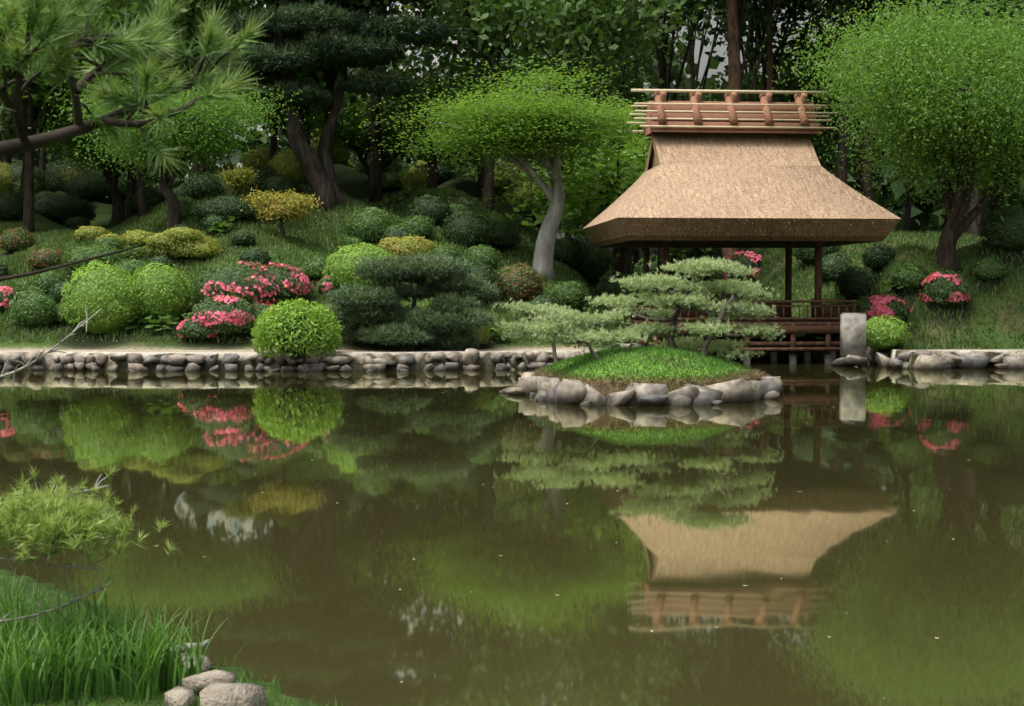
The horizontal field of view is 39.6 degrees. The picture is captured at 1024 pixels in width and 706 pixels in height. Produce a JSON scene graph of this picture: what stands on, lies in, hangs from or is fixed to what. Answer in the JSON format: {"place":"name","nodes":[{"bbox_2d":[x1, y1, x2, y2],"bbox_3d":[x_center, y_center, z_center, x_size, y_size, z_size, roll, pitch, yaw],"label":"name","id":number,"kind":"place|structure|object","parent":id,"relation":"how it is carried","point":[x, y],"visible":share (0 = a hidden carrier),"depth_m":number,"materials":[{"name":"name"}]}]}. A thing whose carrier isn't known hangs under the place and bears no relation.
{"place":"outdoors","nodes":[
{"label":"outdoors","id":0,"kind":"place"},
{"bbox_2d":[0,575,348,705],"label":"lawn","id":1,"kind":"structure","parent":0,"point":[171,686],"depth_m":5.86,"materials":[{"name":"green plant"}]},
{"bbox_2d":[0,359,1023,705],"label":"pond water","id":2,"kind":"structure","parent":0,"point":[858,529],"depth_m":11.87,"materials":[{"name":"green liquid"}]},
{"bbox_2d":[831,355,867,366],"bbox_3d":[9.011,0.236,38.030,0.597,0.415,1.142,-1,3,-20],"label":"rock","id":3,"kind":"object","parent":2,"relation":"in","point":[850,360],"visible":0.97,"depth_m":37.72,"materials":[{"name":"stone"}]},
{"bbox_2d":[840,313,865,356],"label":"stone pillar","id":4,"kind":"structure","parent":3,"relation":"on","point":[852,333],"depth_m":37.74,"materials":[{"name":"grey stone"}]},
{"bbox_2d":[0,162,1023,705],"bbox_3d":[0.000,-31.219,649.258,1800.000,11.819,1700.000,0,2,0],"label":"ground","id":5,"kind":"structure","parent":0,"point":[352,182],"depth_m":39.45,"materials":[{"name":"green plant"}]},
{"bbox_2d":[0,190,23,220],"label":"dark shrub","id":6,"kind":"object","parent":5,"relation":"on","point":[11,207],"visible":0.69,"depth_m":59.54,"materials":[{"name":"green plant"}]},
{"bbox_2d":[0,226,35,252],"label":"red shrub","id":7,"kind":"object","parent":5,"relation":"on","point":[12,241],"visible":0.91,"depth_m":51.54,"materials":[{"name":"green plant"}]},
{"bbox_2d":[5,160,51,193],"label":"shrub","id":8,"kind":"object","parent":5,"relation":"on","point":[17,169],"visible":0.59,"depth_m":66.77,"materials":[{"name":"green plant"}]},
{"bbox_2d":[5,286,60,328],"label":"ball shrub","id":9,"kind":"object","parent":5,"relation":"on","point":[34,309],"visible":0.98,"depth_m":39.43,"materials":[{"name":"green plant"}]},
{"bbox_2d":[24,247,67,269],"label":"red shrub","id":10,"kind":"object","parent":5,"relation":"on","point":[42,258],"visible":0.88,"depth_m":45.55,"materials":[{"name":"green plant"}]},
{"bbox_2d":[0,13,117,220],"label":"tree","id":11,"kind":"object","parent":5,"relation":"on","point":[36,110],"visible":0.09,"depth_m":59.93,"materials":[{"name":"green plant"}]},
{"bbox_2d":[34,191,99,223],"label":"dark shrub","id":12,"kind":"object","parent":5,"relation":"on","point":[57,207],"visible":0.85,"depth_m":63.12,"materials":[{"name":"green plant"}]},
{"bbox_2d":[0,96,156,227],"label":"tree","id":13,"kind":"object","parent":5,"relation":"on","point":[118,205],"visible":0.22,"depth_m":63.09,"materials":[{"name":"green plant"}]},
{"bbox_2d":[62,174,110,201],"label":"dark shrub","id":14,"kind":"object","parent":5,"relation":"on","point":[86,189],"visible":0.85,"depth_m":74.81,"materials":[{"name":"green plant"}]},
{"bbox_2d":[0,304,178,625],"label":"shore pine twigs","id":15,"kind":"object","parent":5,"relation":"on","point":[35,517],"visible":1,"depth_m":5.96,"materials":[{"name":"green plant"}]},
{"bbox_2d":[56,243,126,272],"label":"shrub","id":16,"kind":"object","parent":5,"relation":"on","point":[81,253],"visible":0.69,"depth_m":43.60,"materials":[{"name":"green plant"}]},
{"bbox_2d":[0,0,185,232],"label":"tree","id":17,"kind":"object","parent":5,"relation":"on","point":[29,100],"visible":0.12,"depth_m":56.37,"materials":[{"name":"green plant"}]},
{"bbox_2d":[57,257,143,333],"bbox_3d":[-11.324,-1.595,39.452,2.577,2.265,2.549,0,2,0],"label":"ball shrub","id":18,"kind":"object","parent":5,"relation":"on","point":[106,288],"visible":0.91,"depth_m":38.72,"materials":[{"name":"green plant"}]},
{"bbox_2d":[0,568,256,705],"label":"grass clump","id":19,"kind":"object","parent":5,"relation":"on","point":[104,652],"visible":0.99,"depth_m":5.78,"materials":[{"name":"green plant"}]},
{"bbox_2d":[0,0,269,280],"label":"pine branch","id":20,"kind":"object","parent":5,"relation":"on","point":[131,48],"visible":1,"depth_m":3.93,"materials":[{"name":"green plant"}]},
{"bbox_2d":[126,185,165,211],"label":"dark shrub","id":21,"kind":"object","parent":5,"relation":"on","point":[154,197],"visible":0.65,"depth_m":60.90,"materials":[{"name":"green plant"}]},
{"bbox_2d":[8,0,293,216],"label":"tree","id":22,"kind":"object","parent":5,"relation":"on","point":[142,201],"visible":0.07,"depth_m":58.78,"materials":[{"name":"green plant"}]},
{"bbox_2d":[130,255,198,318],"bbox_3d":[-9.886,-1.796,39.891,2.106,1.867,2.049,-2,3,-43],"label":"ball shrub","id":23,"kind":"object","parent":5,"relation":"on","point":[164,290],"visible":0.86,"depth_m":39.29,"materials":[{"name":"green plant"}]},
{"bbox_2d":[29,61,314,229],"bbox_3d":[-11.937,-7.151,49.413,10.103,6.400,8.271,0,2,0],"label":"tree","id":24,"kind":"object","parent":5,"relation":"on","point":[196,131],"visible":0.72,"depth_m":48.79,"materials":[{"name":"green plant"}]},
{"bbox_2d":[83,0,278,198],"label":"tree","id":25,"kind":"object","parent":5,"relation":"on","point":[194,6],"visible":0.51,"depth_m":54.77,"materials":[{"name":"green plant"}]},
{"bbox_2d":[141,227,223,259],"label":"cloud shrub","id":26,"kind":"object","parent":5,"relation":"on","point":[179,243],"visible":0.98,"depth_m":44.46,"materials":[{"name":"yellow plant"}]},
{"bbox_2d":[173,318,218,340],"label":"azalea shrub","id":27,"kind":"object","parent":5,"relation":"on","point":[186,328],"visible":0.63,"depth_m":38.18,"materials":[{"name":"green plant"}]},
{"bbox_2d":[180,171,224,200],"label":"dark shrub","id":28,"kind":"object","parent":5,"relation":"on","point":[203,186],"visible":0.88,"depth_m":52.80,"materials":[{"name":"green plant"}]},
{"bbox_2d":[164,653,267,705],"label":"rocks","id":29,"kind":"object","parent":5,"relation":"on","point":[218,688],"visible":0.81,"depth_m":5.58,"materials":[{"name":"beige stone"}]},
{"bbox_2d":[184,293,260,336],"bbox_3d":[-7.826,-1.047,38.937,2.172,1.321,2.271,0,2,0],"label":"azalea shrub","id":30,"kind":"object","parent":5,"relation":"on","point":[228,315],"visible":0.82,"depth_m":38.24,"materials":[{"name":"pink plant"}]},
{"bbox_2d":[186,195,263,220],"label":"dark shrub","id":31,"kind":"object","parent":5,"relation":"on","point":[226,207],"visible":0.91,"depth_m":48.03,"materials":[{"name":"green plant"}]},
{"bbox_2d":[214,162,259,195],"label":"bush","id":32,"kind":"object","parent":5,"relation":"on","point":[237,178],"visible":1,"depth_m":53.58,"materials":[{"name":"green plant"}]},
{"bbox_2d":[188,259,287,304],"bbox_3d":[-7.723,-1.853,40.775,3.194,1.645,2.952,0,2,0],"label":"azalea shrub","id":33,"kind":"object","parent":5,"relation":"on","point":[243,281],"visible":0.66,"depth_m":39.78,"materials":[{"name":"pink plant"}]},
{"bbox_2d":[238,246,271,267],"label":"shrub","id":34,"kind":"object","parent":5,"relation":"on","point":[255,255],"visible":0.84,"depth_m":43.70,"materials":[{"name":"green plant"}]},
{"bbox_2d":[185,0,360,165],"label":"tree","id":35,"kind":"object","parent":5,"relation":"on","point":[273,146],"visible":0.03,"depth_m":61.77,"materials":[{"name":"green plant"}]},
{"bbox_2d":[239,186,322,239],"bbox_3d":[-7.565,-4.625,47.487,3.024,1.958,2.377,0,2,0],"label":"bronze topiary","id":36,"kind":"object","parent":5,"relation":"on","point":[285,209],"visible":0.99,"depth_m":47.09,"materials":[{"name":"yellow plant"}]},
{"bbox_2d":[259,172,303,198],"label":"shrub","id":37,"kind":"object","parent":5,"relation":"on","point":[281,183],"visible":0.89,"depth_m":55.44,"materials":[{"name":"green plant"}]},
{"bbox_2d":[266,148,305,183],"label":"shrub","id":38,"kind":"object","parent":5,"relation":"on","point":[283,163],"visible":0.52,"depth_m":57.28,"materials":[{"name":"green plant"}]},
{"bbox_2d":[255,260,318,305],"bbox_3d":[-6.909,-1.960,40.994,2.572,1.458,2.376,0,2,0],"label":"azalea shrub","id":39,"kind":"object","parent":5,"relation":"on","point":[295,282],"visible":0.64,"depth_m":40.35,"materials":[{"name":"pink plant"}]},
{"bbox_2d":[250,298,342,358],"bbox_3d":[-5.460,-0.642,36.075,2.353,1.582,2.170,0,2,0],"label":"bush","id":40,"kind":"object","parent":5,"relation":"on","point":[295,331],"visible":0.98,"depth_m":35.59,"materials":[{"name":"green plant"}]},
{"bbox_2d":[183,19,420,148],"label":"tree","id":41,"kind":"object","parent":5,"relation":"on","point":[304,110],"visible":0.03,"depth_m":65.77,"materials":[{"name":"green plant"}]},
{"bbox_2d":[195,0,453,210],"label":"hill pine","id":42,"kind":"object","parent":5,"relation":"on","point":[306,55],"visible":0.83,"depth_m":53.13,"materials":[{"name":"green plant"}]},
{"bbox_2d":[213,0,435,166],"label":"tree","id":43,"kind":"object","parent":5,"relation":"on","point":[330,76],"visible":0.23,"depth_m":55.17,"materials":[{"name":"green plant"}]},
{"bbox_2d":[283,93,418,177],"bbox_3d":[-7.034,-9.722,64.085,6.324,5.285,6.037,1,3,12],"label":"slender tree","id":44,"kind":"object","parent":5,"relation":"on","point":[351,130],"visible":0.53,"depth_m":63.23,"materials":[{"name":"green plant"}]},
{"bbox_2d":[316,239,398,292],"bbox_3d":[-4.500,-2.543,42.433,2.561,1.704,2.326,0,2,0],"label":"ball shrub","id":45,"kind":"object","parent":5,"relation":"on","point":[341,270],"visible":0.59,"depth_m":41.74,"materials":[{"name":"green plant"}]},
{"bbox_2d":[342,206,400,243],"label":"ball shrub","id":46,"kind":"object","parent":5,"relation":"on","point":[366,226],"visible":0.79,"depth_m":47.70,"materials":[{"name":"green plant"}]},
{"bbox_2d":[369,3,383,202],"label":"tree","id":47,"kind":"object","parent":5,"relation":"on","point":[375,181],"visible":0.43,"depth_m":61.50,"materials":[{"name":"brown plant"}]},
{"bbox_2d":[179,2,573,238],"bbox_3d":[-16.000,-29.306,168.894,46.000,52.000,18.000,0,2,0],"label":"tree","id":48,"kind":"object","parent":5,"relation":"on","point":[558,236],"depth_m":159.76,"materials":[{"name":"green plant"}]},
{"bbox_2d":[346,99,467,183],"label":"slender tree","id":49,"kind":"object","parent":5,"relation":"on","point":[388,162],"visible":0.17,"depth_m":65.69,"materials":[{"name":"green plant"}]},
{"bbox_2d":[377,234,439,258],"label":"yellow shrub","id":50,"kind":"object","parent":5,"relation":"on","point":[404,245],"visible":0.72,"depth_m":44.93,"materials":[{"name":"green plant"}]},
{"bbox_2d":[322,250,500,350],"bbox_3d":[-2.711,-1.344,37.682,4.925,2.833,3.307,0,2,0],"label":"shore pine","id":51,"kind":"object","parent":5,"relation":"on","point":[390,322],"visible":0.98,"depth_m":37.16,"materials":[{"name":"green plant"}]},
{"bbox_2d":[397,163,433,189],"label":"shrub","id":52,"kind":"object","parent":5,"relation":"on","point":[413,179],"visible":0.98,"depth_m":61.69,"materials":[{"name":"green plant"}]},
{"bbox_2d":[398,214,437,238],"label":"ball shrub","id":53,"kind":"object","parent":5,"relation":"on","point":[420,226],"visible":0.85,"depth_m":47.50,"materials":[{"name":"green plant"}]},
{"bbox_2d":[406,192,454,225],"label":"ball shrub","id":54,"kind":"object","parent":5,"relation":"on","point":[431,208],"visible":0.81,"depth_m":52.56,"materials":[{"name":"green plant"}]},
{"bbox_2d":[299,4,577,187],"bbox_3d":[-3.554,-11.018,62.037,11.457,8.433,11.226,-1,3,-12],"label":"tree","id":55,"kind":"object","parent":5,"relation":"on","point":[430,85],"visible":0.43,"depth_m":60.80,"materials":[{"name":"green plant"}]},
{"bbox_2d":[391,148,540,187],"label":"shrub","id":56,"kind":"object","parent":5,"relation":"on","point":[470,174],"visible":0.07,"depth_m":81.34,"materials":[{"name":"green plant"}]},
{"bbox_2d":[439,204,497,248],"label":"ball shrub","id":57,"kind":"object","parent":5,"relation":"on","point":[466,228],"visible":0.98,"depth_m":48.23,"materials":[{"name":"green plant"}]},
{"bbox_2d":[453,259,502,301],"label":"ball shrub","id":58,"kind":"object","parent":5,"relation":"on","point":[484,272],"visible":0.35,"depth_m":41.78,"materials":[{"name":"green plant"}]},
{"bbox_2d":[304,49,653,279],"bbox_3d":[0.193,-6.168,47.958,14.390,7.422,13.352,0,2,0],"label":"tree","id":59,"kind":"object","parent":5,"relation":"on","point":[542,129],"visible":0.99,"depth_m":47.57,"materials":[{"name":"green plant"}]},
{"bbox_2d":[355,0,610,213],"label":"tree","id":60,"kind":"object","parent":5,"relation":"on","point":[491,22],"visible":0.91,"depth_m":55.54,"materials":[{"name":"green plant"}]},
{"bbox_2d":[463,244,503,271],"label":"ball shrub","id":61,"kind":"object","parent":5,"relation":"on","point":[485,254],"visible":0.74,"depth_m":44.74,"materials":[{"name":"green plant"}]},
{"bbox_2d":[487,219,523,248],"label":"ball shrub","id":62,"kind":"object","parent":5,"relation":"on","point":[507,235],"visible":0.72,"depth_m":49.96,"materials":[{"name":"green plant"}]},
{"bbox_2d":[0,180,1023,349],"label":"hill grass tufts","id":63,"kind":"object","parent":5,"relation":"on","point":[146,221],"visible":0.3,"depth_m":47.61,"materials":[{"name":"green plant"}]},
{"bbox_2d":[0,345,1023,371],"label":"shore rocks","id":64,"kind":"object","parent":5,"relation":"on","point":[925,360],"visible":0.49,"depth_m":36.21,"materials":[{"name":"grey stone"}]},
{"bbox_2d":[0,0,1023,236],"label":"hedge trees","id":65,"kind":"object","parent":5,"relation":"on","point":[937,222],"visible":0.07,"depth_m":91.67,"materials":[{"name":"green plant"}]},
{"bbox_2d":[495,262,544,302],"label":"ball shrub","id":66,"kind":"object","parent":5,"relation":"on","point":[522,283],"visible":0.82,"depth_m":42.53,"materials":[{"name":"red plant"}]},
{"bbox_2d":[548,281,591,310],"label":"dark shrub","id":67,"kind":"object","parent":5,"relation":"on","point":[573,294],"visible":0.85,"depth_m":43.75,"materials":[{"name":"green plant"}]},
{"bbox_2d":[553,235,589,266],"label":"ball shrub","id":68,"kind":"object","parent":5,"relation":"on","point":[570,254],"visible":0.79,"depth_m":57.20,"materials":[{"name":"green plant"}]},
{"bbox_2d":[571,237,617,284],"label":"dark shrub","id":69,"kind":"object","parent":5,"relation":"on","point":[601,261],"visible":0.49,"depth_m":59.17,"materials":[{"name":"green plant"}]},
{"bbox_2d":[477,0,720,237],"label":"tree","id":70,"kind":"object","parent":5,"relation":"on","point":[627,15],"visible":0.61,"depth_m":59.38,"materials":[{"name":"green plant"}]},
{"bbox_2d":[481,96,725,298],"bbox_3d":[4.963,-5.305,55.011,12.336,7.407,13.588,-1,3,-17],"label":"tree","id":71,"kind":"object","parent":5,"relation":"on","point":[616,190],"visible":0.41,"depth_m":53.46,"materials":[{"name":"green plant"}]},
{"bbox_2d":[594,270,639,297],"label":"dark shrub","id":72,"kind":"object","parent":5,"relation":"on","point":[606,285],"visible":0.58,"depth_m":53.39,"materials":[{"name":"green plant"}]},
{"bbox_2d":[512,0,746,279],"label":"tall tree","id":73,"kind":"object","parent":5,"relation":"on","point":[627,71],"visible":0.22,"depth_m":70.32,"materials":[{"name":"green plant"}]},
{"bbox_2d":[608,0,782,288],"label":"tall tree","id":74,"kind":"object","parent":5,"relation":"on","point":[660,54],"visible":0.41,"depth_m":65.15,"materials":[{"name":"green plant"}]},
{"bbox_2d":[636,0,797,248],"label":"tall tree","id":75,"kind":"object","parent":5,"relation":"on","point":[695,73],"visible":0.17,"depth_m":73.33,"materials":[{"name":"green plant"}]},
{"bbox_2d":[721,0,740,280],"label":"tree","id":76,"kind":"object","parent":5,"relation":"on","point":[734,73],"visible":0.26,"depth_m":59.19,"materials":[{"name":"brown plant"}]},
{"bbox_2d":[583,89,900,363],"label":"pavilion","id":77,"kind":"structure","parent":5,"relation":"on","point":[730,172],"depth_m":39.67,"materials":[{"name":"brown wood"}]},
{"bbox_2d":[722,250,766,281],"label":"azalea shrub","id":78,"kind":"object","parent":5,"relation":"on","point":[747,258],"visible":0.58,"depth_m":57.37,"materials":[{"name":"green"}]},
{"bbox_2d":[606,35,887,177],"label":"tree","id":79,"kind":"object","parent":5,"relation":"on","point":[792,85],"visible":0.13,"depth_m":65.34,"materials":[{"name":"green plant"}]},
{"bbox_2d":[670,0,902,101],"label":"tall tree","id":80,"kind":"object","parent":5,"relation":"on","point":[756,22],"visible":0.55,"depth_m":63.25,"materials":[{"name":"green plant"}]},
{"bbox_2d":[718,0,854,253],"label":"tree","id":81,"kind":"object","parent":5,"relation":"on","point":[742,11],"visible":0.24,"depth_m":60.62,"materials":[{"name":"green plant"}]},
{"bbox_2d":[727,0,892,183],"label":"tree","id":82,"kind":"object","parent":5,"relation":"on","point":[841,174],"visible":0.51,"depth_m":60.76,"materials":[{"name":"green plant"}]},
{"bbox_2d":[792,245,843,264],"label":"dark shrub","id":83,"kind":"object","parent":5,"relation":"on","point":[805,256],"visible":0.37,"depth_m":52.29,"materials":[{"name":"green plant"}]},
{"bbox_2d":[723,9,925,187],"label":"tree","id":84,"kind":"object","parent":5,"relation":"on","point":[821,70],"visible":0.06,"depth_m":65.92,"materials":[{"name":"green plant"}]},
{"bbox_2d":[814,252,854,281],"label":"dark shrub","id":85,"kind":"object","parent":5,"relation":"on","point":[833,264],"visible":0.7,"depth_m":49.84,"materials":[{"name":"green plant"}]},
{"bbox_2d":[727,4,951,146],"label":"tall tree","id":86,"kind":"object","parent":5,"relation":"on","point":[801,54],"visible":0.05,"depth_m":68.92,"materials":[{"name":"green plant"}]},
{"bbox_2d":[833,266,880,299],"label":"dark shrub","id":87,"kind":"object","parent":5,"relation":"on","point":[854,284],"visible":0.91,"depth_m":42.81,"materials":[{"name":"green plant"}]},
{"bbox_2d":[774,0,945,201],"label":"tall tree","id":88,"kind":"object","parent":5,"relation":"on","point":[865,186],"visible":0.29,"depth_m":61.50,"materials":[{"name":"green plant"}]},
{"bbox_2d":[842,294,912,323],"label":"azalea shrub","id":89,"kind":"object","parent":5,"relation":"on","point":[879,305],"visible":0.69,"depth_m":40.28,"materials":[{"name":"pink plant"}]},
{"bbox_2d":[861,242,895,269],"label":"dark shrub","id":90,"kind":"object","parent":5,"relation":"on","point":[878,256],"visible":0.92,"depth_m":43.14,"materials":[{"name":"green plant"}]},
{"bbox_2d":[866,314,911,349],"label":"ball shrub","id":91,"kind":"object","parent":5,"relation":"on","point":[885,333],"visible":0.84,"depth_m":38.27,"materials":[{"name":"green plant"}]},
{"bbox_2d":[762,0,1023,273],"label":"tree","id":92,"kind":"object","parent":5,"relation":"on","point":[948,87],"visible":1,"depth_m":40.18,"materials":[{"name":"green plant"}]},
{"bbox_2d":[887,265,928,289],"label":"dark shrub","id":93,"kind":"object","parent":5,"relation":"on","point":[907,277],"visible":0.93,"depth_m":41.16,"materials":[{"name":"green plant"}]},
{"bbox_2d":[849,0,1023,236],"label":"tall tree","id":94,"kind":"object","parent":5,"relation":"on","point":[974,226],"visible":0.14,"depth_m":58.76,"materials":[{"name":"green plant"}]},
{"bbox_2d":[918,267,972,307],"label":"flowering shrub","id":95,"kind":"object","parent":5,"relation":"on","point":[940,289],"visible":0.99,"depth_m":40.39,"materials":[{"name":"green plant"}]},
{"bbox_2d":[880,0,1023,216],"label":"tree","id":96,"kind":"object","parent":5,"relation":"on","point":[997,199],"visible":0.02,"depth_m":43.69,"materials":[{"name":"green plant"}]},
{"bbox_2d":[969,255,1005,280],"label":"dark shrub","id":97,"kind":"object","parent":5,"relation":"on","point":[986,269],"visible":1,"depth_m":41.36,"materials":[{"name":"green plant"}]},
{"bbox_2d":[976,204,1023,250],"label":"dark shrub","id":98,"kind":"object","parent":5,"relation":"on","point":[998,233],"visible":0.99,"depth_m":42.04,"materials":[{"name":"green plant"}]},
{"bbox_2d":[127,0,1010,265],"label":"sky","id":99,"kind":"structure","parent":0,"point":[704,57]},
{"bbox_2d":[538,349,758,397],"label":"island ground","id":100,"kind":"structure","parent":0,"point":[616,387],"depth_m":25.76,"materials":[{"name":"green plant"}]},
{"bbox_2d":[494,298,594,362],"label":"island pine","id":101,"kind":"object","parent":100,"relation":"on","point":[526,308],"visible":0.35,"depth_m":28.45,"materials":[{"name":"green plant"}]},
{"bbox_2d":[518,302,656,359],"bbox_3d":[1.367,-0.234,26.757,2.487,1.464,1.994,-2,3,-44],"label":"island pine","id":102,"kind":"object","parent":100,"relation":"on","point":[570,321],"visible":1,"depth_m":26.61,"materials":[{"name":"green plant"}]},
{"bbox_2d":[499,372,783,405],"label":"island rocks","id":103,"kind":"object","parent":100,"relation":"on","point":[570,391],"visible":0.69,"depth_m":25.31,"materials":[{"name":"grey stone"}]},
{"bbox_2d":[538,345,757,379],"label":"island grass","id":104,"kind":"structure","parent":100,"relation":"on","point":[603,353],"depth_m":26.52,"materials":[{"name":"green plant"}]},
{"bbox_2d":[529,366,767,396],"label":"island dry grass","id":105,"kind":"structure","parent":100,"relation":"on","point":[536,371],"depth_m":25.76,"materials":[{"name":"plant"}]},
{"bbox_2d":[583,255,785,360],"bbox_3d":[3.390,-0.794,27.835,3.973,2.258,2.507,0,2,0],"label":"island pine","id":106,"kind":"object","parent":100,"relation":"on","point":[702,268],"visible":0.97,"depth_m":27.63,"materials":[{"name":"green plant"}]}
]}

